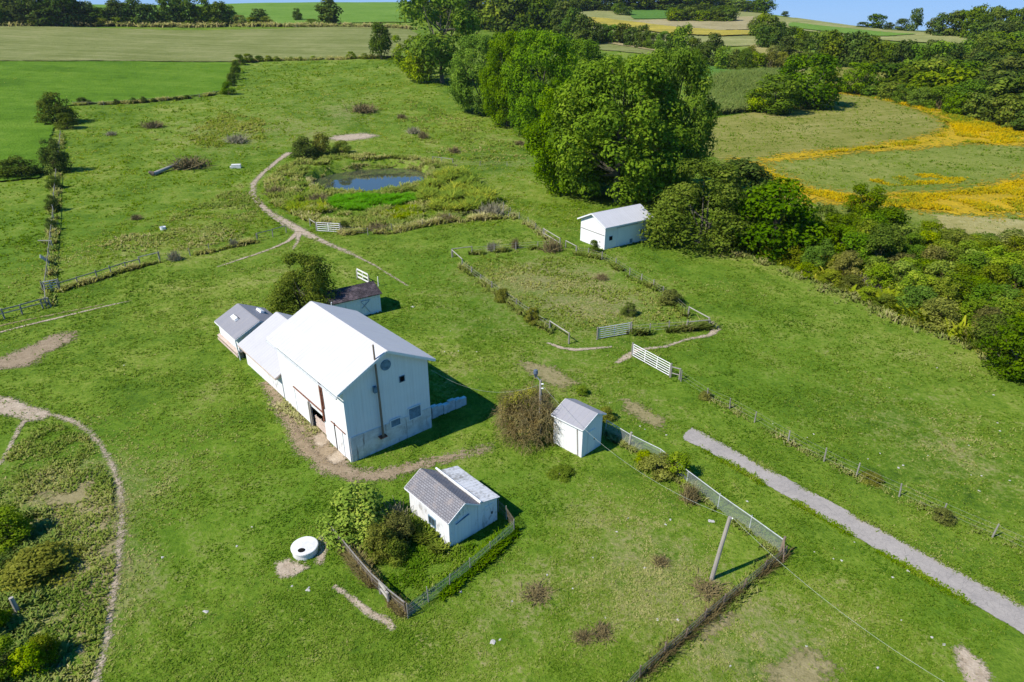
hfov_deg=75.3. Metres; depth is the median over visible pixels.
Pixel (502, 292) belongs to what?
weed bush
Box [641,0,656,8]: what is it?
skyline tree
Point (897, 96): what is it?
wood edge tree
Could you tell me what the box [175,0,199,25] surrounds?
hedgerow tree
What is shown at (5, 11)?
hedgerow tree
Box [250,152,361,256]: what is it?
path
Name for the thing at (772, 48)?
scrub bush
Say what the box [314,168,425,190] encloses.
pond water
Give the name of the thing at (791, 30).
copse tree
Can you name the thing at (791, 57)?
scrub bush
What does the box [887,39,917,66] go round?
slope tree
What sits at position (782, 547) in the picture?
corner post
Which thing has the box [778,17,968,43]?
field
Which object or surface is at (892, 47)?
slope tree
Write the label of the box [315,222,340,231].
pond gate
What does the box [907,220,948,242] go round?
hedge bush
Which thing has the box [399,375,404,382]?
window
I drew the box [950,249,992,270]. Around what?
hedge bush
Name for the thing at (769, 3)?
skyline tree
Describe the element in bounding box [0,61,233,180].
bright green field
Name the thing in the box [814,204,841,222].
hedge bush
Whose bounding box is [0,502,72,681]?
bushes
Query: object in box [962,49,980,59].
slope tree
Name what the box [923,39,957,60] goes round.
slope tree
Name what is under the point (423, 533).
yard weeds
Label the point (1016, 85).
wood tree
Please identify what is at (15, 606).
stump post
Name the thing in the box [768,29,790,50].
copse tree
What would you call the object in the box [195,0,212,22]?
hedgerow tree
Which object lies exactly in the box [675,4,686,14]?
grove tree
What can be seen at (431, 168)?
pond reeds
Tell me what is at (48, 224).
boundary bush
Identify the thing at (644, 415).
dead grass
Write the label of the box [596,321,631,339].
pen gate
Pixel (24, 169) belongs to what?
boundary bush
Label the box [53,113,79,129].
boundary bush
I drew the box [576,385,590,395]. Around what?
weed clump
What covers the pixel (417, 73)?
bush
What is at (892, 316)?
weeds
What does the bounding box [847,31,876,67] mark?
slope tree
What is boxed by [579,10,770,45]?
olive hill field
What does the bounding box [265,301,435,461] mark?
barn
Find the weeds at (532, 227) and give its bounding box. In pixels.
[452,164,555,242]
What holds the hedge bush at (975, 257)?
on the ground at (1006, 662)
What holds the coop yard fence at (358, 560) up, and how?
on the ground at (1006, 662)
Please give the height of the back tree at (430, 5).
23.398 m
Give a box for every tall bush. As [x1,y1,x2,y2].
[263,251,340,314]
[302,281,327,304]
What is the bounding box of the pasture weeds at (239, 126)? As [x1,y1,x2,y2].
[185,111,265,147]
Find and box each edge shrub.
[756,246,770,258]
[790,261,820,277]
[815,268,844,287]
[835,274,864,291]
[856,286,876,300]
[871,293,896,309]
[974,337,1010,356]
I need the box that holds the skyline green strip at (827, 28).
[788,22,914,35]
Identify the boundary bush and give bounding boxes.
[0,155,44,178]
[33,91,79,124]
[34,138,74,174]
[43,175,62,188]
[43,194,60,211]
[43,217,58,230]
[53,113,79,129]
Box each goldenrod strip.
[719,155,1023,221]
[756,91,1023,164]
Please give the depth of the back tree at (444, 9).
440.24 m
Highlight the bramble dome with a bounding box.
[488,378,562,455]
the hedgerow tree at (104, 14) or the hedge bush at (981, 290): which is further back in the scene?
the hedgerow tree at (104, 14)
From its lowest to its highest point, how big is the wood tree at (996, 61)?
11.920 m
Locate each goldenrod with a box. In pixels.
[279,194,329,213]
[380,204,425,219]
[413,165,499,212]
[760,169,1023,212]
[800,127,948,156]
[869,173,968,185]
[885,98,1023,143]
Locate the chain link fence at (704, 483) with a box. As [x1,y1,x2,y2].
[605,420,782,538]
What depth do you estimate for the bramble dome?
53.12 m
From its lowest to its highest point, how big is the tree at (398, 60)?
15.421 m
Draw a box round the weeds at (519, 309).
[456,259,555,333]
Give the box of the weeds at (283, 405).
[267,398,321,436]
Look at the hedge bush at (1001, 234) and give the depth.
95.95 m
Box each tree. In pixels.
[0,0,12,19]
[0,0,15,25]
[0,0,25,19]
[7,0,31,25]
[15,0,41,20]
[19,0,44,25]
[26,3,57,26]
[29,0,60,26]
[48,0,71,16]
[49,0,81,26]
[59,0,85,21]
[69,1,87,22]
[76,1,97,21]
[82,6,110,25]
[87,7,118,20]
[104,0,126,22]
[111,2,133,19]
[121,0,147,24]
[134,3,155,23]
[139,3,163,22]
[155,0,180,22]
[156,7,168,22]
[165,6,189,21]
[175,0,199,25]
[191,6,205,21]
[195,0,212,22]
[202,8,217,21]
[207,1,228,23]
[214,4,239,20]
[249,8,268,21]
[313,0,343,23]
[368,21,392,58]
[391,35,423,77]
[395,0,487,83]
[397,0,428,19]
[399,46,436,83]
[418,0,439,21]
[429,2,456,25]
[446,33,505,115]
[452,0,483,17]
[464,0,498,29]
[478,0,514,32]
[478,29,537,127]
[493,0,527,33]
[499,27,580,135]
[511,0,547,35]
[520,76,630,196]
[527,0,557,33]
[546,0,563,30]
[547,51,702,206]
[548,0,575,37]
[549,37,611,118]
[557,6,587,41]
[567,0,586,8]
[570,0,590,10]
[571,13,595,43]
[584,21,606,43]
[585,0,603,9]
[588,0,606,9]
[593,0,613,10]
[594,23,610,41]
[603,0,623,9]
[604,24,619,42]
[610,3,621,12]
[613,2,626,14]
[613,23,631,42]
[623,6,632,15]
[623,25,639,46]
[623,45,722,197]
[629,0,650,9]
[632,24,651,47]
[637,157,756,256]
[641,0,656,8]
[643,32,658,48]
[649,0,669,9]
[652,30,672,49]
[657,0,674,9]
[664,7,682,18]
[665,0,682,9]
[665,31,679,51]
[666,7,680,20]
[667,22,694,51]
[670,0,694,7]
[670,9,690,20]
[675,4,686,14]
[682,7,697,20]
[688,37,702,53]
[689,11,701,20]
[692,4,705,18]
[693,0,709,6]
[695,10,710,20]
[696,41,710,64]
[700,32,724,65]
[702,0,716,8]
[705,0,720,6]
[706,8,723,20]
[711,12,729,21]
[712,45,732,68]
[713,157,777,207]
[717,0,730,5]
[721,5,733,13]
[722,0,738,8]
[722,8,740,20]
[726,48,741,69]
[730,176,831,263]
[731,0,747,11]
[734,0,750,11]
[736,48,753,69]
[739,0,758,11]
[744,73,806,114]
[744,87,774,112]
[747,20,758,27]
[748,1,766,12]
[748,16,762,35]
[752,0,777,13]
[754,25,775,47]
[756,12,772,36]
[759,15,782,42]
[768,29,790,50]
[769,21,786,39]
[775,53,847,109]
[779,36,798,54]
[781,11,789,16]
[783,26,798,36]
[789,27,807,47]
[792,39,810,57]
[799,31,813,49]
[807,30,832,57]
[815,29,844,59]
[827,33,850,65]
[837,30,865,66]
[840,62,878,93]
[841,183,887,215]
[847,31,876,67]
[858,36,882,68]
[860,85,880,96]
[866,13,887,28]
[867,40,890,64]
[868,62,904,86]
[875,81,905,99]
[882,22,895,29]
[882,42,904,72]
[886,62,908,77]
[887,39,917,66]
[890,65,930,93]
[890,83,916,102]
[894,18,910,30]
[900,70,946,100]
[902,58,950,83]
[903,44,927,62]
[904,8,923,30]
[904,86,939,106]
[916,47,937,60]
[920,85,953,110]
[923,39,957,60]
[924,17,946,33]
[926,39,940,54]
[927,54,959,71]
[927,64,960,79]
[927,73,952,101]
[930,12,956,35]
[931,65,985,105]
[940,42,965,61]
[940,91,971,114]
[942,10,967,35]
[943,79,992,115]
[944,58,988,73]
[951,10,978,35]
[953,45,972,59]
[959,3,990,37]
[960,39,979,49]
[961,91,995,119]
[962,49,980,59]
[963,22,988,40]
[963,68,1019,92]
[966,312,1018,356]
[967,49,1001,62]
[970,11,994,37]
[970,37,998,50]
[971,66,995,72]
[975,32,1006,41]
[975,39,1014,53]
[975,96,1011,122]
[975,314,1023,382]
[982,19,1009,33]
[982,45,998,61]
[983,62,1003,73]
[983,76,1022,109]
[985,5,1007,31]
[987,55,1016,71]
[988,94,1023,124]
[990,31,1016,42]
[993,7,1018,23]
[994,52,1020,68]
[995,98,1023,128]
[997,20,1022,34]
[997,42,1023,58]
[997,56,1023,72]
[998,49,1019,57]
[998,75,1023,93]
[1006,7,1023,24]
[1006,32,1023,43]
[1007,110,1023,130]
[1008,69,1023,90]
[1009,75,1023,98]
[1010,22,1023,33]
[1013,7,1023,23]
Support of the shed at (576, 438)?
on the ground at (1006, 662)
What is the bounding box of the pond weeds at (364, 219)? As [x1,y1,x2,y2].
[262,151,501,230]
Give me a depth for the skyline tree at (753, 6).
589.06 m
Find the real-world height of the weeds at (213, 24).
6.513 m
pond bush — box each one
[289,135,321,159]
[312,132,334,156]
[330,140,351,153]
[337,220,348,229]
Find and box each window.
[390,416,400,428]
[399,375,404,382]
[408,404,421,420]
[428,514,435,528]
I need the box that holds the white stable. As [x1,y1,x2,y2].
[577,204,652,249]
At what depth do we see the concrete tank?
42.34 m
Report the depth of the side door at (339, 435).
51.69 m
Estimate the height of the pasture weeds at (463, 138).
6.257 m
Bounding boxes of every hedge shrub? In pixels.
[220,81,235,94]
[225,72,236,85]
[230,66,239,78]
[232,59,240,72]
[234,54,246,64]
[243,53,255,62]
[254,55,264,60]
[346,51,356,58]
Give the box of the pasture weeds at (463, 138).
[399,98,528,163]
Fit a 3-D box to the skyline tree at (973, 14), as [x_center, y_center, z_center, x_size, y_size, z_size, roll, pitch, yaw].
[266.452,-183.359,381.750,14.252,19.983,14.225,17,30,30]
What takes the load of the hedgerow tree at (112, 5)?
on the ground at (1006, 662)
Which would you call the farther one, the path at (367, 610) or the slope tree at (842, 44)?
the slope tree at (842, 44)
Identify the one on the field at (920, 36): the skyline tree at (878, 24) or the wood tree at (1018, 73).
the skyline tree at (878, 24)
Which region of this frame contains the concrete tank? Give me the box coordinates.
[291,536,318,560]
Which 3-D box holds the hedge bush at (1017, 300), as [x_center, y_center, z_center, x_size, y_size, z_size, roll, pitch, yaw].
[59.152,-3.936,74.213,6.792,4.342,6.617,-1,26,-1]
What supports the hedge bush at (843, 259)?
on the ground at (1006, 662)
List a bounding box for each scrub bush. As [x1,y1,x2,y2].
[746,45,756,57]
[750,50,768,68]
[759,51,781,68]
[765,45,779,59]
[776,51,788,66]
[781,55,802,67]
[801,52,814,62]
[809,61,822,73]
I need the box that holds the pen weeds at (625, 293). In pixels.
[471,253,683,334]
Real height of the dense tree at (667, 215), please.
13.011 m
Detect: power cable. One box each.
[543,386,726,515]
[757,541,943,681]
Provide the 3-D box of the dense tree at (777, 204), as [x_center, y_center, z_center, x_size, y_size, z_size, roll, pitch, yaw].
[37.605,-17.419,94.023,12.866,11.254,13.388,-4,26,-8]
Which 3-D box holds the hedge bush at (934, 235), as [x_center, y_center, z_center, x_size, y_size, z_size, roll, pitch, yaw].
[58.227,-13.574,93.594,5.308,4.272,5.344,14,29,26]
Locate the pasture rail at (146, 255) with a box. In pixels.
[138,252,159,263]
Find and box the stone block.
[230,164,240,167]
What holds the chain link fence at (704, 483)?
on the ground at (1006, 662)
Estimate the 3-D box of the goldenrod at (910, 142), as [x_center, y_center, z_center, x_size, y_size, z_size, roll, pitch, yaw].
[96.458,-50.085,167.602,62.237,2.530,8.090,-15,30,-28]
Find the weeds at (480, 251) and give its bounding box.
[468,242,561,255]
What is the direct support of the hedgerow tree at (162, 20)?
on the ground at (1006, 662)
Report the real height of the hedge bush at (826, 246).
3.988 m
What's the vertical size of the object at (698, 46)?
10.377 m
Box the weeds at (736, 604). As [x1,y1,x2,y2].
[616,553,784,681]
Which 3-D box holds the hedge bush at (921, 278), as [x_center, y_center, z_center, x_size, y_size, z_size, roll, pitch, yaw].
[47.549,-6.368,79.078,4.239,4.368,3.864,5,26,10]
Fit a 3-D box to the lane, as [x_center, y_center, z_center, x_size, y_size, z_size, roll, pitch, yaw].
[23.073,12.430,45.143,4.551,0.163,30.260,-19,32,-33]
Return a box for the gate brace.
[670,366,680,379]
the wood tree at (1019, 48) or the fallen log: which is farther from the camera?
the wood tree at (1019, 48)
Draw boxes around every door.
[293,388,309,421]
[315,414,325,433]
[335,426,345,456]
[361,299,370,314]
[454,513,470,542]
[587,428,595,453]
[617,223,637,245]
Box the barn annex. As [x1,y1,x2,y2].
[237,312,292,397]
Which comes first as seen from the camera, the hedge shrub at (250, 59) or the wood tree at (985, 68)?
the wood tree at (985, 68)
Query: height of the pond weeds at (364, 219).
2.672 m
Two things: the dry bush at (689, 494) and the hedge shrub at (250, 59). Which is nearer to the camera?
the dry bush at (689, 494)
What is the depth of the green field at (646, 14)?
556.38 m
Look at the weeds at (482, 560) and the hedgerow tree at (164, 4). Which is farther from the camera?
the hedgerow tree at (164, 4)
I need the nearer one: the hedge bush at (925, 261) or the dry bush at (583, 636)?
the dry bush at (583, 636)
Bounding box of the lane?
[683,428,1023,633]
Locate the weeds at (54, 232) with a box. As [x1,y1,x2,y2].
[36,131,65,308]
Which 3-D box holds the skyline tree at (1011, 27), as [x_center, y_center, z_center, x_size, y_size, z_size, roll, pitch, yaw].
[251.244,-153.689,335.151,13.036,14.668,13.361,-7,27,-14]
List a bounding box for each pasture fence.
[56,259,138,289]
[158,235,256,256]
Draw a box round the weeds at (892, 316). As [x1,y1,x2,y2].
[708,243,1020,370]
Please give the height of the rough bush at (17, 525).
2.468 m
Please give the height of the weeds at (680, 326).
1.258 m
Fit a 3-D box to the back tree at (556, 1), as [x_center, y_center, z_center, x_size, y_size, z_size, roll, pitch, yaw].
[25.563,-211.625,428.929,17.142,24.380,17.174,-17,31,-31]
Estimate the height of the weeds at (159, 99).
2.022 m
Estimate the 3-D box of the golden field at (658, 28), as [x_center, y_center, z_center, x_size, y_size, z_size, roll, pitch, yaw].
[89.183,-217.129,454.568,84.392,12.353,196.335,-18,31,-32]
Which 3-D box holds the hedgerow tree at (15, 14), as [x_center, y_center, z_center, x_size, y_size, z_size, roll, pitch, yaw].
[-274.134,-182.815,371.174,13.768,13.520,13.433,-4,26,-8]
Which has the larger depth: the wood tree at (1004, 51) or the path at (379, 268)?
the wood tree at (1004, 51)
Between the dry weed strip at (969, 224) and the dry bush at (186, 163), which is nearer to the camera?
the dry weed strip at (969, 224)
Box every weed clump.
[544,463,575,483]
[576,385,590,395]
[600,406,617,422]
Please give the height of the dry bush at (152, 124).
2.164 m
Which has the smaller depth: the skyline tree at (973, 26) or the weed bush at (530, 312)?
the weed bush at (530, 312)
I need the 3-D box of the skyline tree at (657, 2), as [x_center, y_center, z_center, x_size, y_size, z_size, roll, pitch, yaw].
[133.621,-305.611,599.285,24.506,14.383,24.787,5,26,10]
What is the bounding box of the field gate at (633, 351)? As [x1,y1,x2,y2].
[631,342,672,377]
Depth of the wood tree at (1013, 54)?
246.82 m
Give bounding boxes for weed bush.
[493,288,508,302]
[524,306,542,325]
[589,240,600,253]
[619,302,636,316]
[656,289,685,305]
[697,390,712,400]
[859,471,884,487]
[932,507,957,526]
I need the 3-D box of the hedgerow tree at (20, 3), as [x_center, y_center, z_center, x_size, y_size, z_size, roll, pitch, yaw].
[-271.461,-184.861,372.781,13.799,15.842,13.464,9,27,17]
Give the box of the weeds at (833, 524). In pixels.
[699,444,975,607]
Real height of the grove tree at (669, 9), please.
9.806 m
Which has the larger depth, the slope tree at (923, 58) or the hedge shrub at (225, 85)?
the slope tree at (923, 58)
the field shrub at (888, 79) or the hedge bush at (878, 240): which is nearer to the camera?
the hedge bush at (878, 240)
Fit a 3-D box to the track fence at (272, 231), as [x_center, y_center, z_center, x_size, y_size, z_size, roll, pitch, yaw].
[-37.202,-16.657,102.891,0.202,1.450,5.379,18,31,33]
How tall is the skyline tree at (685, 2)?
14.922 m
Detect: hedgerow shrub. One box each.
[0,19,12,25]
[13,15,29,24]
[82,16,95,24]
[93,17,109,25]
[111,17,124,24]
[123,16,134,23]
[231,14,246,24]
[244,17,261,23]
[257,16,275,24]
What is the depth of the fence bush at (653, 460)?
49.45 m
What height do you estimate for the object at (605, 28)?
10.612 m
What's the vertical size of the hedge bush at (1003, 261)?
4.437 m
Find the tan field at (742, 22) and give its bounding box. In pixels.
[632,16,763,29]
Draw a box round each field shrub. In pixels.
[823,72,841,91]
[870,77,894,91]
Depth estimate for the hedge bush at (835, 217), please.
93.81 m
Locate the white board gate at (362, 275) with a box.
[356,269,369,281]
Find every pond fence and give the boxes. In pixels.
[341,209,508,233]
[452,160,544,234]
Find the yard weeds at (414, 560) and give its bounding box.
[345,531,499,608]
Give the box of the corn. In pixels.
[706,67,801,115]
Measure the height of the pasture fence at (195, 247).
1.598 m
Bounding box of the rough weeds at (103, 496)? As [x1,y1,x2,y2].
[0,422,115,681]
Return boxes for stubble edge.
[602,41,653,49]
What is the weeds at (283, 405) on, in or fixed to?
on the ground at (1006, 662)
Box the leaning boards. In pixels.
[378,581,389,602]
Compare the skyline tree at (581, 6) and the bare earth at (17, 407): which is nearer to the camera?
the bare earth at (17, 407)
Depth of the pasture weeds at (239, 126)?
176.72 m
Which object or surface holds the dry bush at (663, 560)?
on the ground at (1006, 662)
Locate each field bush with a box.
[292,8,302,19]
[305,18,318,23]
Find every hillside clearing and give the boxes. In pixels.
[750,43,806,70]
[832,66,910,86]
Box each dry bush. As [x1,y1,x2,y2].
[104,131,116,135]
[125,214,144,220]
[140,119,164,128]
[158,153,215,170]
[165,249,180,261]
[220,132,248,143]
[228,238,240,246]
[263,185,291,195]
[302,192,331,200]
[343,102,382,112]
[365,220,387,231]
[379,495,418,533]
[396,114,408,118]
[406,126,420,133]
[415,131,429,138]
[433,212,458,223]
[448,146,463,152]
[473,200,513,216]
[484,241,500,251]
[511,239,520,248]
[514,140,523,145]
[517,575,559,610]
[537,236,568,253]
[568,624,595,650]
[586,618,616,645]
[593,272,606,280]
[650,553,672,570]
[674,479,701,507]
[686,571,729,608]
[865,276,892,290]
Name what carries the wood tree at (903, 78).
on the ground at (1006, 662)
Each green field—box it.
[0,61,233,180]
[23,2,411,25]
[630,9,667,18]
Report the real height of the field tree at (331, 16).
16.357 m
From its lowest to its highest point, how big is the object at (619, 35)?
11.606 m
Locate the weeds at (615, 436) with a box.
[601,423,788,558]
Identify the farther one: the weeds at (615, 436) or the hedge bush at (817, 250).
the hedge bush at (817, 250)
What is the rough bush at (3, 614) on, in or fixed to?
on the ground at (1006, 662)
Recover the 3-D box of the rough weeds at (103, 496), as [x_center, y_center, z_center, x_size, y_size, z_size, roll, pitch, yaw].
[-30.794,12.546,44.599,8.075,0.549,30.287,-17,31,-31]
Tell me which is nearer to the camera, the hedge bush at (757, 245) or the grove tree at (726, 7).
the hedge bush at (757, 245)
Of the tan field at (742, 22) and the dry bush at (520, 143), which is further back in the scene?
the tan field at (742, 22)
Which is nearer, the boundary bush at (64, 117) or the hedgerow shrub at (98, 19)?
the boundary bush at (64, 117)
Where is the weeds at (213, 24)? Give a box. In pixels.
[0,19,417,29]
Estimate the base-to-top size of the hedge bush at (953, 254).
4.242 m
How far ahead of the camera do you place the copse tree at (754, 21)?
435.20 m
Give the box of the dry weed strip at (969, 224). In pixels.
[929,214,1023,237]
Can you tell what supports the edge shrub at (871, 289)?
on the ground at (1006, 662)
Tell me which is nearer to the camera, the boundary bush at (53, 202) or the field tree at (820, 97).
the boundary bush at (53, 202)
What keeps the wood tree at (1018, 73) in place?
on the ground at (1006, 662)
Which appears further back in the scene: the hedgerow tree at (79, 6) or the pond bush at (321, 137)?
the hedgerow tree at (79, 6)
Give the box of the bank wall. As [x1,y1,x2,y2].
[430,396,466,418]
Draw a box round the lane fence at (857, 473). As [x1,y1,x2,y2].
[680,371,1022,546]
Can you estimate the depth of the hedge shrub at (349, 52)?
299.48 m
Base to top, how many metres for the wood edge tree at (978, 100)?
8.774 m
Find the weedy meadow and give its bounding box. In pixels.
[716,142,1023,237]
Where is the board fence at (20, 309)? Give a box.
[0,297,51,318]
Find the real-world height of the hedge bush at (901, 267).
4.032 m
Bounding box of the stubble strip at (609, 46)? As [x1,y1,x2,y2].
[565,40,653,54]
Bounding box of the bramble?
[494,387,522,405]
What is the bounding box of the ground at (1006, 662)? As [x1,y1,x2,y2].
[0,4,1023,681]
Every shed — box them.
[214,303,272,359]
[323,281,381,314]
[551,398,606,457]
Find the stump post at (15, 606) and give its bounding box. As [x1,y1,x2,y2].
[8,596,19,612]
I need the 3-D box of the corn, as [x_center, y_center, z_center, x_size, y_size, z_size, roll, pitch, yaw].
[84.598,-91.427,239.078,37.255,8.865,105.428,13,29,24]
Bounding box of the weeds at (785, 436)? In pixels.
[697,384,1023,555]
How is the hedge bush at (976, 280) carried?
on the ground at (1006, 662)
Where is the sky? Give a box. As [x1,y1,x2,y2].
[36,0,1023,30]
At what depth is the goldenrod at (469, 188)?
122.06 m
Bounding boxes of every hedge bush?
[750,234,767,252]
[778,203,812,238]
[781,243,807,268]
[800,244,826,270]
[809,219,845,250]
[813,238,835,261]
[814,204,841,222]
[815,211,859,244]
[818,223,858,256]
[825,252,861,268]
[827,230,876,264]
[829,250,863,276]
[840,211,862,231]
[840,217,868,234]
[842,217,878,250]
[855,230,896,270]
[859,211,887,234]
[862,255,887,279]
[863,261,899,293]
[868,222,907,262]
[874,204,911,236]
[883,260,920,287]
[886,252,920,273]
[891,256,924,280]
[893,222,920,245]
[894,284,941,317]
[895,269,929,296]
[899,232,926,256]
[901,242,928,259]
[905,297,960,333]
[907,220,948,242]
[911,229,941,247]
[914,273,940,293]
[917,257,956,275]
[919,244,949,274]
[922,239,956,259]
[923,259,957,285]
[928,271,977,304]
[930,243,967,271]
[931,277,962,312]
[936,231,976,253]
[941,262,973,281]
[942,227,967,247]
[949,239,981,259]
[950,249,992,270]
[954,297,996,325]
[955,234,982,251]
[955,251,992,277]
[961,305,1004,339]
[962,274,1003,299]
[962,281,1012,310]
[968,264,1011,297]
[972,231,995,247]
[973,234,1006,253]
[973,239,1006,255]
[979,245,1021,268]
[986,255,1023,287]
[988,296,1023,317]
[989,283,1023,301]
[993,263,1023,295]
[996,234,1023,260]
[997,227,1023,252]
[999,227,1022,245]
[1008,312,1023,330]
[1012,290,1023,311]
[1014,251,1023,264]
[1014,298,1023,311]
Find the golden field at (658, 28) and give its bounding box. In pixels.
[592,17,752,35]
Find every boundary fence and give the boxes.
[43,131,60,307]
[72,91,217,104]
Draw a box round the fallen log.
[148,159,181,175]
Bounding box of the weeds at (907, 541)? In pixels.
[690,425,1023,606]
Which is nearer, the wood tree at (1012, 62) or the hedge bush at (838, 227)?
the hedge bush at (838, 227)
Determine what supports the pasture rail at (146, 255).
on the ground at (1006, 662)
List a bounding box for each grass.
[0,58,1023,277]
[33,470,131,611]
[327,191,416,210]
[518,360,579,391]
[621,399,664,427]
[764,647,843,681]
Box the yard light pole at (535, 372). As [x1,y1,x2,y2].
[533,369,543,433]
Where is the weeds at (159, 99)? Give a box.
[70,91,227,105]
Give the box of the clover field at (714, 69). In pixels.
[701,64,735,76]
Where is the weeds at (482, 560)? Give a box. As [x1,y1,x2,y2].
[436,523,520,600]
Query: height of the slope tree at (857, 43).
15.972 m
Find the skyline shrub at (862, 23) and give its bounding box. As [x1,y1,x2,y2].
[856,22,869,26]
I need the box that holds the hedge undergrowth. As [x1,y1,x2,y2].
[726,237,1022,355]
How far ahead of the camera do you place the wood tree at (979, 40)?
283.89 m
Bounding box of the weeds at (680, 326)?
[624,313,719,335]
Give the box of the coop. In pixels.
[404,466,499,546]
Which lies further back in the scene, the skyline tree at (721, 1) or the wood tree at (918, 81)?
the skyline tree at (721, 1)
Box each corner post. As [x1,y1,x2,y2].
[628,432,632,444]
[779,536,785,560]
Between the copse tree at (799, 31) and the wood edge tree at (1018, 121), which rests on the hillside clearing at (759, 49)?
the copse tree at (799, 31)
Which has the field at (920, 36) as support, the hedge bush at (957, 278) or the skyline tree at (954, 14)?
the skyline tree at (954, 14)
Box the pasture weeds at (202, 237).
[89,183,263,253]
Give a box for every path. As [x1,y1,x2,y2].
[0,304,102,325]
[0,417,29,463]
[1,300,129,331]
[47,413,126,681]
[75,550,85,654]
[223,231,301,264]
[249,192,283,225]
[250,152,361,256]
[260,381,493,484]
[293,233,301,246]
[333,585,393,630]
[358,257,404,284]
[548,342,611,350]
[616,321,720,362]
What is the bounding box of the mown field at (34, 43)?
[0,26,416,61]
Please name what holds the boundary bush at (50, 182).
on the ground at (1006, 662)
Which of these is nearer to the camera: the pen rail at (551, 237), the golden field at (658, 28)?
the pen rail at (551, 237)
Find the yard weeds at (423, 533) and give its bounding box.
[400,508,450,554]
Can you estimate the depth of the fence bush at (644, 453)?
50.87 m
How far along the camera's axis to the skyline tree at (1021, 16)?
347.24 m
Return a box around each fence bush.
[633,448,652,466]
[635,452,677,482]
[662,450,694,483]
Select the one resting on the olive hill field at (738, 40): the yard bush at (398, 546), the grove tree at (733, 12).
the grove tree at (733, 12)
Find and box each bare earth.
[0,330,77,369]
[0,395,48,421]
[277,559,308,577]
[289,410,356,466]
[315,538,327,563]
[329,133,377,141]
[701,610,732,641]
[951,645,990,681]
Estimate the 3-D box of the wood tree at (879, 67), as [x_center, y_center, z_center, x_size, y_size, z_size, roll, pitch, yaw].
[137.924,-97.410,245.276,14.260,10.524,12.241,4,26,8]
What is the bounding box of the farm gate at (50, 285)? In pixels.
[40,278,59,290]
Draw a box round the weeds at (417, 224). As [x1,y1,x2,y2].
[332,210,516,235]
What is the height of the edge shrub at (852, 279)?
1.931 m
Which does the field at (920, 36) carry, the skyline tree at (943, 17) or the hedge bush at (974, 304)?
the skyline tree at (943, 17)
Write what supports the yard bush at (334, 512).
on the ground at (1006, 662)
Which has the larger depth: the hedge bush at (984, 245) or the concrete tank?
the hedge bush at (984, 245)
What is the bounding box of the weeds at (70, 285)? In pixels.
[52,237,260,292]
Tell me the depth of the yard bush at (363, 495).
43.11 m
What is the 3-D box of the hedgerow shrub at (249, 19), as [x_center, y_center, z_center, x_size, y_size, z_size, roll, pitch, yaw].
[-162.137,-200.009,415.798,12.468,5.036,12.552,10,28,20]
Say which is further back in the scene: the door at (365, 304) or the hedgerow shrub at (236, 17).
the hedgerow shrub at (236, 17)
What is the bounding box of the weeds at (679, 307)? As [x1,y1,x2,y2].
[572,249,694,318]
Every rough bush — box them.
[0,503,35,554]
[0,537,87,593]
[0,608,14,633]
[0,633,24,680]
[4,641,53,680]
[24,632,61,671]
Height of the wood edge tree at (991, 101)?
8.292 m
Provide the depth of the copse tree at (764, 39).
343.71 m
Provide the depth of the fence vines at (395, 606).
40.45 m
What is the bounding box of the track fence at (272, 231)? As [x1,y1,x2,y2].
[256,225,286,238]
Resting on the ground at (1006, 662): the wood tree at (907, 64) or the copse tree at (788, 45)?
the wood tree at (907, 64)
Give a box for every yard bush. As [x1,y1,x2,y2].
[312,480,395,555]
[327,497,359,534]
[361,521,399,564]
[377,535,410,569]
[382,509,415,545]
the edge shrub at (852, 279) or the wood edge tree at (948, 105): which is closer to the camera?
the edge shrub at (852, 279)
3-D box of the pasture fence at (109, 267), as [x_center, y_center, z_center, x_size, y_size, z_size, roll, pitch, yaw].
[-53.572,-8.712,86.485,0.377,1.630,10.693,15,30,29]
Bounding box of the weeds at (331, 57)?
[232,54,402,61]
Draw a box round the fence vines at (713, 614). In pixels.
[632,542,794,680]
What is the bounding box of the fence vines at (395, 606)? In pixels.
[334,543,413,618]
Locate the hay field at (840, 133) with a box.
[703,94,943,158]
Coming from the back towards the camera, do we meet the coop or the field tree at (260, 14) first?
the field tree at (260, 14)
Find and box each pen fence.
[461,261,550,328]
[471,239,559,250]
[576,246,689,313]
[631,320,688,331]
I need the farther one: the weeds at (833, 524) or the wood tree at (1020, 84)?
the wood tree at (1020, 84)
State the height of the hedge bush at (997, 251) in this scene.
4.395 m
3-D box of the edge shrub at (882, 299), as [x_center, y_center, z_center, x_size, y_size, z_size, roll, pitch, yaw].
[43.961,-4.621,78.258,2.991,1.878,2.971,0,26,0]
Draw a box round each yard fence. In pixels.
[326,522,406,615]
[406,521,514,617]
[498,499,514,526]
[630,546,787,681]
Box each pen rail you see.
[543,228,560,245]
[549,320,569,343]
[686,319,710,325]
[688,306,709,321]
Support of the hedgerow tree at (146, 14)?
on the ground at (1006, 662)
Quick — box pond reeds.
[305,160,435,187]
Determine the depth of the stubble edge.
359.08 m
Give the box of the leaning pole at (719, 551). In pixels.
[709,516,732,580]

